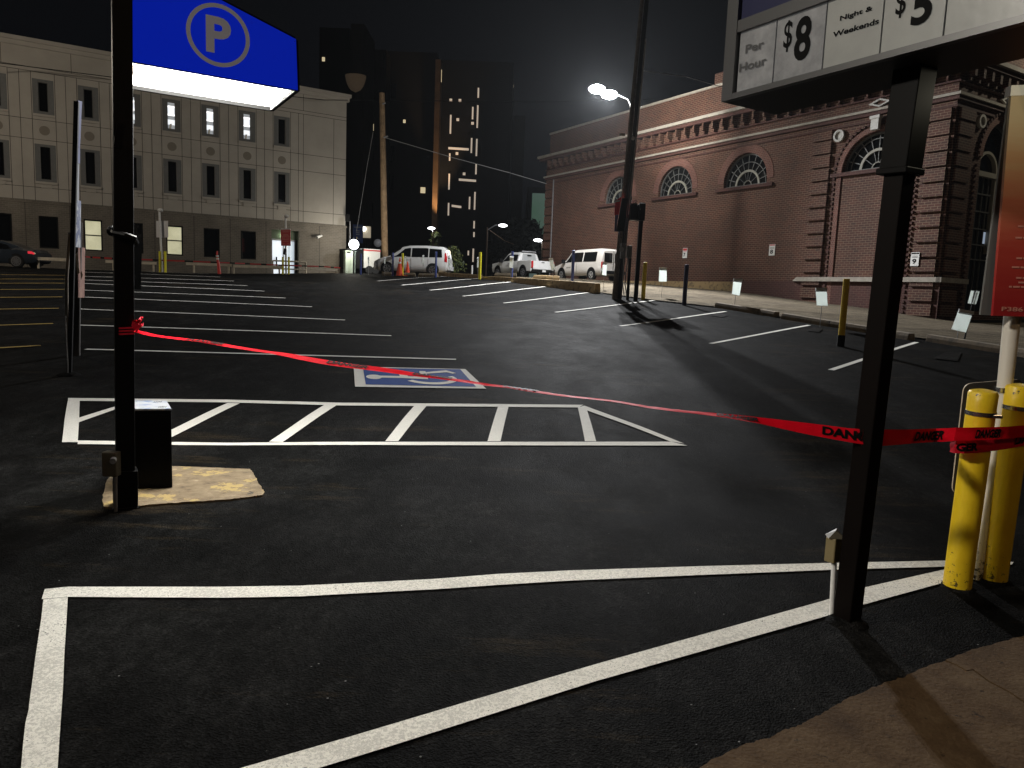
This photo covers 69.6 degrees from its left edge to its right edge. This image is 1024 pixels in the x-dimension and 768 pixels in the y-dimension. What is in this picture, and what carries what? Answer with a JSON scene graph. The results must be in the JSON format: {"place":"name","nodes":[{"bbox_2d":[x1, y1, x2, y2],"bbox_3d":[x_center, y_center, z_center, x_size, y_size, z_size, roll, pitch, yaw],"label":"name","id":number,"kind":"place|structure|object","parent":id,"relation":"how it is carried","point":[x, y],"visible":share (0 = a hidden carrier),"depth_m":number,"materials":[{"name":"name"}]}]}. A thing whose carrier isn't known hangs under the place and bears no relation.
{"place":"outdoors","nodes":[
{"label":"outdoors","id":0,"kind":"place"},
{"bbox_2d":[0,0,727,223],"label":"sky","id":1,"kind":"structure","parent":0,"point":[558,49],"materials":[{"name":"black"}]},
{"bbox_2d":[0,266,1023,767],"bbox_3d":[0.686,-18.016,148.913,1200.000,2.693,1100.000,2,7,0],"label":"ground","id":2,"kind":"structure","parent":0,"point":[196,682],"depth_m":5.08,"materials":[{"name":"black asphalt"}]},
{"bbox_2d":[0,240,51,267],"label":"dark car","id":3,"kind":"object","parent":2,"relation":"on","point":[16,254],"visible":0.91,"depth_m":35.02,"materials":[{"name":"grey paint"}]},
{"bbox_2d":[21,597,67,767],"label":"lane marking","id":4,"kind":"object","parent":2,"relation":"on","point":[41,736],"visible":1,"depth_m":2.84,"materials":[{"name":"white paint"}]},
{"bbox_2d":[65,232,69,342],"bbox_3d":[-7.592,-1.643,12.605,0.168,1.892,0.060,2,7,0],"label":"conduit pole","id":5,"kind":"object","parent":2,"relation":"on","point":[66,278],"visible":0.65,"depth_m":12.57,"materials":[{"name":"brown"}]},
{"bbox_2d":[56,100,81,376],"bbox_3d":[-5.954,-1.912,9.873,0.401,3.796,0.621,-1,8,-27],"label":"sign post","id":6,"kind":"object","parent":2,"relation":"on","point":[75,231],"visible":0.94,"depth_m":9.79,"materials":[{"name":"black metal"}]},
{"bbox_2d":[73,222,84,355],"bbox_3d":[-6.743,-1.364,11.416,0.214,2.260,0.440,-1,8,-24],"label":"sign","id":7,"kind":"object","parent":6,"relation":"attached to","point":[79,292],"visible":0.63,"depth_m":11.42,"materials":[{"name":"grey metal"}]},
{"bbox_2d":[62,401,79,441],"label":"hatched aisle line","id":8,"kind":"object","parent":2,"relation":"on","point":[71,427],"visible":1,"depth_m":7.60,"materials":[{"name":"white paint"}]},
{"bbox_2d":[79,407,114,421],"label":"hatched aisle line","id":9,"kind":"object","parent":2,"relation":"on","point":[82,418],"visible":0.9,"depth_m":7.93,"materials":[{"name":"white paint"}]},
{"bbox_2d":[102,451,120,511],"bbox_3d":[-2.748,0.676,5.051,0.119,0.422,0.117,2,7,0],"label":"junction box","id":10,"kind":"object","parent":2,"relation":"on","point":[111,463],"visible":1,"depth_m":5.03,"materials":[{"name":"metal"}]},
{"bbox_2d":[159,251,160,271],"bbox_3d":[-17.202,-5.923,35.977,0.110,1.112,0.110,2,7,0],"label":"bollard","id":11,"kind":"object","parent":2,"relation":"on","point":[159,261],"visible":0.74,"depth_m":35.92,"materials":[{"name":"yellow"}]},
{"bbox_2d":[85,256,342,268],"bbox_3d":[-14.444,-6.304,38.371,1.448,0.274,14.274,9,10,43],"label":"danger tape","id":12,"kind":"object","parent":11,"relation":"attached to","point":[220,262],"visible":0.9,"depth_m":37.56,"materials":[{"name":"red"}]},
{"bbox_2d":[156,208,167,271],"bbox_3d":[-17.157,-7.020,36.013,0.580,3.077,0.240,2,7,0],"label":"sign post","id":13,"kind":"object","parent":2,"relation":"on","point":[161,229],"visible":0.92,"depth_m":36.02,"materials":[{"name":"grey metal"}]},
{"bbox_2d":[0,32,351,273],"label":"office building","id":14,"kind":"structure","parent":2,"relation":"on","point":[192,158],"depth_m":41.76,"materials":[{"name":"beige concrete"}]},
{"bbox_2d":[0,142,4,174],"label":"window","id":15,"kind":"structure","parent":14,"relation":"in","point":[2,172],"depth_m":37.67,"materials":[{"name":"black"}]},
{"bbox_2d":[0,213,12,240],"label":"window","id":16,"kind":"structure","parent":14,"relation":"in","point":[5,218],"depth_m":38.14,"materials":[{"name":"black"}]},
{"bbox_2d":[38,82,48,112],"bbox_3d":[-24.350,-14.892,38.242,0.440,1.500,0.060,-2,8,-31],"label":"window","id":17,"kind":"structure","parent":14,"relation":"in","point":[42,86],"depth_m":38.25,"materials":[{"name":"grey"}]},
{"bbox_2d":[40,147,50,179],"bbox_3d":[-24.476,-11.579,38.649,0.440,1.660,0.060,-2,8,-31],"label":"window","id":18,"kind":"structure","parent":14,"relation":"in","point":[44,151],"depth_m":38.66,"materials":[{"name":"black"}]},
{"bbox_2d":[38,216,58,248],"bbox_3d":[-24.598,-8.046,39.114,0.880,1.670,0.080,-2,8,-31],"label":"window","id":19,"kind":"structure","parent":14,"relation":"in","point":[48,226],"depth_m":39.13,"materials":[{"name":"black glass"}]},
{"bbox_2d":[83,88,93,118],"bbox_3d":[-22.615,-14.955,39.294,0.440,1.500,0.060,-2,8,-31],"label":"window","id":20,"kind":"structure","parent":14,"relation":"in","point":[87,93],"depth_m":39.30,"materials":[{"name":"grey"}]},
{"bbox_2d":[85,152,95,183],"bbox_3d":[-22.742,-11.642,39.701,0.440,1.660,0.060,-2,8,-31],"label":"window","id":21,"kind":"structure","parent":14,"relation":"in","point":[89,156],"depth_m":39.71,"materials":[{"name":"black"}]},
{"bbox_2d":[84,219,102,250],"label":"window","id":22,"kind":"structure","parent":14,"relation":"in","point":[93,237],"depth_m":40.19,"materials":[{"name":"yellow glass"}]},
{"bbox_2d":[134,223,143,253],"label":"window","id":23,"kind":"structure","parent":14,"relation":"in","point":[138,227],"depth_m":41.31,"materials":[{"name":"black"}]},
{"bbox_2d":[167,101,175,129],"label":"window","id":24,"kind":"structure","parent":14,"relation":"in","point":[171,117],"depth_m":41.40,"materials":[{"name":"grey"}]},
{"bbox_2d":[168,161,176,191],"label":"window","id":25,"kind":"structure","parent":14,"relation":"in","point":[172,174],"depth_m":41.81,"materials":[{"name":"black"}]},
{"bbox_2d":[166,225,182,255],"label":"window","id":26,"kind":"structure","parent":14,"relation":"in","point":[174,241],"depth_m":42.31,"materials":[{"name":"yellow glass"}]},
{"bbox_2d":[206,107,213,134],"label":"window","id":27,"kind":"structure","parent":14,"relation":"in","point":[209,111],"depth_m":42.46,"materials":[{"name":"grey"}]},
{"bbox_2d":[207,166,214,195],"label":"window","id":28,"kind":"structure","parent":14,"relation":"in","point":[210,169],"depth_m":42.87,"materials":[{"name":"black"}]},
{"bbox_2d":[204,228,219,257],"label":"window","id":29,"kind":"structure","parent":14,"relation":"in","point":[211,236],"depth_m":43.34,"materials":[{"name":"black glass"}]},
{"bbox_2d":[243,113,250,139],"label":"window","id":30,"kind":"structure","parent":14,"relation":"in","point":[246,117],"depth_m":43.53,"materials":[{"name":"grey"}]},
{"bbox_2d":[243,170,250,198],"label":"window","id":31,"kind":"structure","parent":14,"relation":"in","point":[247,174],"depth_m":43.93,"materials":[{"name":"black"}]},
{"bbox_2d":[241,231,255,259],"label":"window","id":32,"kind":"structure","parent":14,"relation":"in","point":[248,238],"depth_m":44.42,"materials":[{"name":"black"}]},
{"bbox_2d":[278,118,284,144],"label":"window","id":33,"kind":"structure","parent":14,"relation":"in","point":[281,122],"depth_m":44.57,"materials":[{"name":"grey"}]},
{"bbox_2d":[278,174,284,201],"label":"window","id":34,"kind":"structure","parent":14,"relation":"in","point":[281,177],"depth_m":44.98,"materials":[{"name":"black"}]},
{"bbox_2d":[272,239,294,272],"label":"entrance door","id":35,"kind":"structure","parent":14,"relation":"in","point":[277,250],"depth_m":45.74,"materials":[{"name":"glass"}]},
{"bbox_2d":[1,63,645,101],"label":"overhead wire","id":36,"kind":"object","parent":14,"relation":"attached to","point":[322,99],"visible":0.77,"depth_m":49.37,"materials":[{"name":"black"}]},
{"bbox_2d":[102,466,264,509],"bbox_3d":[-2.637,0.792,5.923,1.118,0.045,1.352,-1,8,-25],"label":"concrete pad","id":37,"kind":"object","parent":2,"relation":"on","point":[190,485],"visible":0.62,"depth_m":5.67,"materials":[{"name":"beige concrete"}]},
{"bbox_2d":[135,401,171,487],"bbox_3d":[-2.877,0.465,5.772,0.461,0.620,0.410,0,7,-15],"label":"pay cabinet","id":38,"kind":"object","parent":37,"relation":"on","point":[153,449],"visible":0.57,"depth_m":5.61,"materials":[{"name":"black metal"}]},
{"bbox_2d":[106,0,299,510],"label":"parking sign","id":39,"kind":"object","parent":37,"relation":"on","point":[222,52],"visible":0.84,"depth_m":5.13,"materials":[{"name":"black paint"}]},
{"bbox_2d":[171,403,238,436],"bbox_3d":[-3.356,0.385,7.894,0.142,0.130,1.630,3,7,5],"label":"hatched aisle line","id":40,"kind":"object","parent":2,"relation":"on","point":[192,422],"visible":0.8,"depth_m":7.93,"materials":[{"name":"white paint"}]},
{"bbox_2d":[186,262,231,273],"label":"rail","id":41,"kind":"object","parent":2,"relation":"on","point":[205,264],"visible":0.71,"depth_m":40.29,"materials":[{"name":"metal"}]},
{"bbox_2d":[86,325,390,335],"bbox_3d":[-5.665,-1.103,15.127,6.340,0.020,0.100,2,7,-2],"label":"parking line","id":42,"kind":"object","parent":2,"relation":"on","point":[248,330],"visible":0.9,"depth_m":15.13,"materials":[{"name":"white paint"}]},
{"bbox_2d":[233,265,281,273],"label":"rail","id":43,"kind":"object","parent":2,"relation":"on","point":[251,266],"visible":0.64,"depth_m":41.80,"materials":[{"name":"metal"}]},
{"bbox_2d":[84,349,455,359],"bbox_3d":[-3.981,-0.497,12.301,6.075,0.034,0.100,2,7,-4],"label":"parking line","id":44,"kind":"object","parent":2,"relation":"on","point":[275,354],"visible":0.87,"depth_m":12.30,"materials":[{"name":"white paint"}]},
{"bbox_2d":[281,215,290,273],"bbox_3d":[-12.244,-7.565,39.931,0.539,3.190,0.204,2,7,0],"label":"sign post","id":45,"kind":"object","parent":2,"relation":"on","point":[285,237],"visible":0.96,"depth_m":39.80,"materials":[{"name":"red metal"}]},
{"bbox_2d":[269,404,335,441],"bbox_3d":[-2.235,0.404,8.017,0.146,0.131,1.662,3,7,5],"label":"hatched aisle line","id":46,"kind":"object","parent":2,"relation":"on","point":[299,425],"visible":1,"depth_m":7.89,"materials":[{"name":"white paint"}]},
{"bbox_2d":[68,398,581,406],"bbox_3d":[-2.139,0.230,8.898,6.157,0.051,0.235,1,7,-6],"label":"hatched aisle line","id":47,"kind":"object","parent":2,"relation":"on","point":[321,403],"visible":0.92,"depth_m":8.87,"materials":[{"name":"white paint"}]},
{"bbox_2d":[343,250,355,272],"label":"green cabinet","id":48,"kind":"object","parent":2,"relation":"on","point":[348,263],"visible":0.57,"depth_m":46.09,"materials":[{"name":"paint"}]},
{"bbox_2d":[353,223,362,272],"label":"blue banner","id":49,"kind":"object","parent":2,"relation":"on","point":[358,234],"visible":0.63,"depth_m":60.99,"materials":[{"name":"blue"}]},
{"bbox_2d":[345,23,374,272],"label":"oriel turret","id":50,"kind":"object","parent":2,"relation":"on","point":[359,77],"visible":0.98,"depth_m":83.87,"materials":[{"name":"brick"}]},
{"bbox_2d":[339,248,380,273],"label":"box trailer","id":51,"kind":"object","parent":2,"relation":"on","point":[373,255],"visible":0.76,"depth_m":46.65,"materials":[{"name":"white paint"}]},
{"bbox_2d":[78,440,686,445],"bbox_3d":[-1.157,0.587,7.318,5.990,0.068,0.155,1,7,-7],"label":"hatched aisle line","id":52,"kind":"object","parent":2,"relation":"on","point":[408,443],"visible":0.87,"depth_m":7.34,"materials":[{"name":"white paint"}]},
{"bbox_2d":[379,92,387,272],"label":"utility pole","id":53,"kind":"object","parent":2,"relation":"on","point":[384,225],"visible":0.84,"depth_m":48.61,"materials":[{"name":"beige wood"}]},
{"bbox_2d":[386,406,425,440],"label":"hatched aisle line","id":54,"kind":"object","parent":2,"relation":"on","point":[404,424],"visible":1,"depth_m":8.05,"materials":[{"name":"white paint"}]},
{"bbox_2d":[366,370,456,383],"bbox_3d":[-1.450,-0.119,10.815,1.322,0.080,1.149,2,7,0],"label":"wheelchair bay marking","id":55,"kind":"object","parent":2,"relation":"on","point":[400,376],"visible":0.84,"depth_m":10.66,"materials":[{"name":"white paint"}]},
{"bbox_2d":[374,246,453,273],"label":"minivan","id":56,"kind":"object","parent":2,"relation":"on","point":[413,254],"visible":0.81,"depth_m":42.05,"materials":[{"name":"white paint"}]},
{"bbox_2d":[363,368,475,386],"bbox_3d":[-1.400,-0.110,10.792,1.650,0.102,1.364,1,7,-7],"label":"wheelchair bay marking","id":57,"kind":"object","parent":2,"relation":"on","point":[459,374],"visible":0.6,"depth_m":10.59,"materials":[{"name":"blue paint"}]},
{"bbox_2d":[354,367,485,388],"bbox_3d":[-1.410,-0.103,10.791,1.944,0.117,1.573,1,7,-7],"label":"wheelchair bay marking","id":58,"kind":"object","parent":2,"relation":"on","point":[359,377],"visible":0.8,"depth_m":10.22,"materials":[{"name":"white paint"}]},
{"bbox_2d":[319,27,524,276],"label":"tower building","id":59,"kind":"structure","parent":2,"relation":"on","point":[461,205],"depth_m":91.04,"materials":[{"name":"concrete"}]},
{"bbox_2d":[429,231,441,246],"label":"ivy tree","id":60,"kind":"object","parent":2,"relation":"on","point":[437,237],"visible":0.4,"depth_m":84.34,"materials":[{"name":"green plant"}]},
{"bbox_2d":[424,272,481,277],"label":"kerb beam","id":61,"kind":"structure","parent":2,"relation":"on","point":[457,275],"depth_m":40.15,"materials":[{"name":"concrete"}]},
{"bbox_2d":[447,246,466,272],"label":"shrub","id":62,"kind":"object","parent":2,"relation":"on","point":[456,256],"visible":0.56,"depth_m":46.16,"materials":[{"name":"green plant"}]},
{"bbox_2d":[485,231,506,276],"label":"tree","id":63,"kind":"object","parent":2,"relation":"on","point":[493,254],"visible":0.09,"depth_m":78.63,"materials":[{"name":"green plant"}]},
{"bbox_2d":[488,405,508,440],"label":"hatched aisle line","id":64,"kind":"object","parent":2,"relation":"on","point":[496,431],"visible":1,"depth_m":8.17,"materials":[{"name":"white paint"}]},
{"bbox_2d":[487,216,543,274],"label":"tree","id":65,"kind":"object","parent":2,"relation":"on","point":[520,234],"visible":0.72,"depth_m":73.38,"materials":[{"name":"green plant"}]},
{"bbox_2d":[492,251,553,276],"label":"pickup truck","id":66,"kind":"object","parent":2,"relation":"on","point":[525,263],"visible":0.84,"depth_m":47.31,"materials":[{"name":"white paint"}]},
{"bbox_2d":[42,561,1012,598],"bbox_3d":[0.430,1.106,4.205,5.714,0.001,0.233,1,7,-11],"label":"lane marking","id":67,"kind":"object","parent":2,"relation":"on","point":[352,588],"visible":0.88,"depth_m":4.04,"materials":[{"name":"white paint"}]},
{"bbox_2d":[525,187,545,276],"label":"green lit building","id":68,"kind":"structure","parent":2,"relation":"on","point":[535,203],"depth_m":76.34,"materials":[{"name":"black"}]},
{"bbox_2d":[482,276,599,292],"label":"kerb beam","id":69,"kind":"structure","parent":2,"relation":"on","point":[581,286],"depth_m":31.20,"materials":[{"name":"concrete"}]},
{"bbox_2d":[578,406,595,440],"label":"hatched aisle line","id":70,"kind":"object","parent":2,"relation":"on","point":[588,432],"visible":1,"depth_m":8.27,"materials":[{"name":"white paint"}]},
{"bbox_2d":[555,248,624,280],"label":"passenger van","id":71,"kind":"object","parent":2,"relation":"on","point":[588,263],"visible":0.74,"depth_m":42.50,"materials":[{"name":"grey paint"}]},
{"bbox_2d":[242,570,943,767],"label":"lane marking","id":72,"kind":"object","parent":2,"relation":"on","point":[326,754],"visible":0.84,"depth_m":3.04,"materials":[{"name":"white paint"}]},
{"bbox_2d":[619,243,631,299],"bbox_3d":[3.980,-3.921,26.037,0.754,2.080,0.324,-3,9,-39],"label":"meter stand","id":73,"kind":"object","parent":2,"relation":"on","point":[625,250],"visible":0.98,"depth_m":26.07,"materials":[{"name":"black paint"}]},
{"bbox_2d":[612,0,648,298],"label":"utility pole","id":74,"kind":"object","parent":2,"relation":"on","point":[622,220],"visible":0.86,"depth_m":25.99,"materials":[{"name":"grey wood"}]},
{"bbox_2d":[588,84,629,103],"bbox_3d":[4.721,-9.875,36.996,2.225,9.931,0.688,2,7,0],"label":"lot lamp","id":75,"kind":"object","parent":74,"relation":"attached to","point":[599,88],"visible":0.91,"depth_m":36.22,"materials":[{"name":"glass"}]},
{"bbox_2d":[581,406,681,442],"bbox_3d":[1.301,0.449,8.474,0.129,0.118,1.870,-2,8,-29],"label":"hatched aisle line","id":76,"kind":"object","parent":2,"relation":"on","point":[629,424],"visible":1,"depth_m":8.40,"materials":[{"name":"white paint"}]},
{"bbox_2d":[629,202,645,301],"bbox_3d":[4.284,-4.537,25.651,0.482,3.486,0.535,2,7,0],"label":"sign post","id":77,"kind":"object","parent":2,"relation":"on","point":[636,212],"visible":0.91,"depth_m":25.66,"materials":[{"name":"black metal"}]},
{"bbox_2d":[641,262,646,299],"bbox_3d":[4.777,-3.672,26.629,0.151,1.442,0.150,2,7,0],"label":"bollard","id":78,"kind":"object","parent":2,"relation":"on","point":[644,275],"visible":0.85,"depth_m":26.57,"materials":[{"name":"metal"}]},
{"bbox_2d":[659,267,666,296],"bbox_3d":[5.630,-3.737,27.587,0.367,1.248,0.058,-1,8,-22],"label":"blank board","id":79,"kind":"object","parent":2,"relation":"on","point":[662,274],"visible":0.89,"depth_m":27.54,"materials":[{"name":"white"}]},
{"bbox_2d":[682,265,688,305],"bbox_3d":[5.901,-3.318,25.055,0.151,1.474,0.150,2,7,0],"label":"bollard","id":80,"kind":"object","parent":2,"relation":"on","point":[685,285],"visible":0.84,"depth_m":24.99,"materials":[{"name":"black"}]},
{"bbox_2d":[732,279,742,297],"bbox_3d":[7.453,-2.936,24.456,0.366,1.114,0.075,0,7,-21],"label":"blank board","id":81,"kind":"object","parent":2,"relation":"on","point":[736,288],"visible":0.89,"depth_m":24.41,"materials":[{"name":"white"}]},
{"bbox_2d":[714,302,778,316],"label":"kerb beam","id":82,"kind":"structure","parent":2,"relation":"on","point":[764,312],"depth_m":23.52,"materials":[{"name":"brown concrete"}]},
{"bbox_2d":[711,325,809,343],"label":"parking line","id":83,"kind":"object","parent":2,"relation":"on","point":[758,334],"visible":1,"depth_m":17.89,"materials":[{"name":"white paint"}]},
{"bbox_2d":[537,59,1023,320],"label":"brick building","id":84,"kind":"structure","parent":2,"relation":"on","point":[727,193],"depth_m":34.67,"materials":[{"name":"brick"}]},
{"bbox_2d":[606,177,631,203],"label":"window","id":85,"kind":"structure","parent":84,"relation":"in","point":[614,193],"depth_m":45.64,"materials":[{"name":"grey"}]},
{"bbox_2d":[660,167,691,196],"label":"window","id":86,"kind":"structure","parent":84,"relation":"in","point":[678,181],"depth_m":41.06,"materials":[{"name":"grey glass"}]},
{"bbox_2d":[726,153,766,187],"bbox_3d":[11.809,-10.692,36.765,0.090,1.620,2.820,-2,8,-31],"label":"window","id":87,"kind":"structure","parent":84,"relation":"in","point":[750,169],"depth_m":36.84,"materials":[{"name":"grey glass"}]},
{"bbox_2d":[845,132,883,171],"bbox_3d":[15.408,-9.793,30.888,0.090,1.540,3.040,-2,8,-31],"label":"window","id":88,"kind":"structure","parent":84,"relation":"in","point":[867,154],"depth_m":31.37,"materials":[{"name":"grey glass"}]},
{"bbox_2d":[910,252,919,265],"bbox_3d":[16.076,-4.984,29.377,0.016,0.540,0.340,-2,8,-31],"label":"number sign","id":89,"kind":"object","parent":84,"relation":"attached to","point":[914,260],"visible":1,"depth_m":29.38,"materials":[{"name":"white"}]},
{"bbox_2d":[964,125,1002,310],"bbox_3d":[19.673,-6.841,30.585,3.000,7.600,0.200,-2,8,-31],"label":"tall window","id":90,"kind":"structure","parent":84,"relation":"in","point":[989,161],"depth_m":30.57,"materials":[{"name":"grey glass"}]},
{"bbox_2d":[815,288,827,323],"bbox_3d":[8.472,-2.053,20.223,0.456,1.181,0.042,0,7,-19],"label":"blank board","id":91,"kind":"object","parent":2,"relation":"on","point":[821,297],"visible":0.89,"depth_m":20.18,"materials":[{"name":"white"}]},
{"bbox_2d":[824,528,841,614],"bbox_3d":[1.663,0.990,3.787,0.132,0.500,0.081,2,7,0],"label":"outlet box","id":92,"kind":"object","parent":2,"relation":"on","point":[833,546],"visible":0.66,"depth_m":3.76,"materials":[{"name":"beige metal"}]},
{"bbox_2d":[837,279,849,346],"bbox_3d":[7.295,-1.516,16.202,0.160,1.581,0.160,2,7,0],"label":"bollard","id":93,"kind":"object","parent":2,"relation":"on","point":[843,317],"visible":0.88,"depth_m":16.15,"materials":[{"name":"yellow metal"}]},
{"bbox_2d":[781,313,914,339],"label":"kerb beam","id":94,"kind":"structure","parent":2,"relation":"on","point":[853,327],"depth_m":20.41,"materials":[{"name":"brown concrete"}]},
{"bbox_2d":[721,0,1023,631],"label":"rate sign","id":95,"kind":"object","parent":2,"relation":"on","point":[782,56],"visible":0.96,"depth_m":3.47,"materials":[{"name":"black metal"}]},
{"bbox_2d":[828,342,918,369],"bbox_3d":[7.649,-0.626,15.277,0.105,0.331,6.346,8,9,40],"label":"parking line","id":96,"kind":"object","parent":2,"relation":"on","point":[852,362],"visible":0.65,"depth_m":14.00,"materials":[{"name":"white paint"}]},
{"bbox_2d":[934,352,961,360],"bbox_3d":[9.166,-0.585,15.325,0.430,0.094,1.707,8,9,38],"label":"asphalt patch","id":97,"kind":"object","parent":2,"relation":"on","point":[954,356],"visible":1,"depth_m":15.19,"materials":[{"name":"asphalt"}]},
{"bbox_2d":[951,309,973,337],"bbox_3d":[10.738,-1.315,17.585,0.561,0.954,0.099,0,7,-16],"label":"blank board","id":98,"kind":"object","parent":2,"relation":"on","point":[962,320],"visible":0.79,"depth_m":17.55,"materials":[{"name":"white"}]},
{"bbox_2d":[938,389,1002,593],"bbox_3d":[2.616,0.646,4.223,0.234,1.255,0.239,2,7,0],"label":"bollard","id":99,"kind":"object","parent":2,"relation":"on","point":[969,494],"visible":0.8,"depth_m":4.16,"materials":[{"name":"yellow metal"}]},
{"bbox_2d":[119,317,1023,453],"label":"danger tape","id":100,"kind":"object","parent":99,"relation":"attached to","point":[977,439],"visible":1,"depth_m":4.04,"materials":[{"name":"red plastic"}]},
{"bbox_2d":[926,334,1023,357],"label":"kerb beam","id":101,"kind":"structure","parent":2,"relation":"on","point":[971,344],"depth_m":17.00,"materials":[{"name":"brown concrete"}]},
{"bbox_2d":[952,85,1023,580],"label":"notice pole","id":102,"kind":"object","parent":2,"relation":"on","point":[1002,294],"visible":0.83,"depth_m":4.15,"materials":[{"name":"metal"}]},
{"bbox_2d":[980,383,1023,585],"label":"bollard","id":103,"kind":"object","parent":2,"relation":"on","point":[1009,472],"visible":0.69,"depth_m":4.30,"materials":[{"name":"yellow metal"}]},
{"bbox_2d":[517,277,1023,347],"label":"sidewalk","id":104,"kind":"structure","parent":0,"point":[920,327],"depth_m":26.90,"materials":[{"name":"concrete"}]},
{"bbox_2d":[964,291,979,338],"bbox_3d":[11.343,-1.665,18.207,0.268,1.282,0.075,2,7,-5],"label":"strip sign","id":105,"kind":"object","parent":104,"relation":"on","point":[974,297],"visible":0.73,"depth_m":18.13,"materials":[{"name":"white"}]},
{"bbox_2d":[700,661,1023,767],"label":"sidewalk","id":106,"kind":"structure","parent":0,"point":[944,714],"depth_m":2.76,"materials":[{"name":"concrete"}]},
{"bbox_2d":[945,636,1023,701],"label":"sidewalk","id":107,"kind":"structure","parent":0,"point":[1000,664],"depth_m":3.34,"materials":[{"name":"concrete"}]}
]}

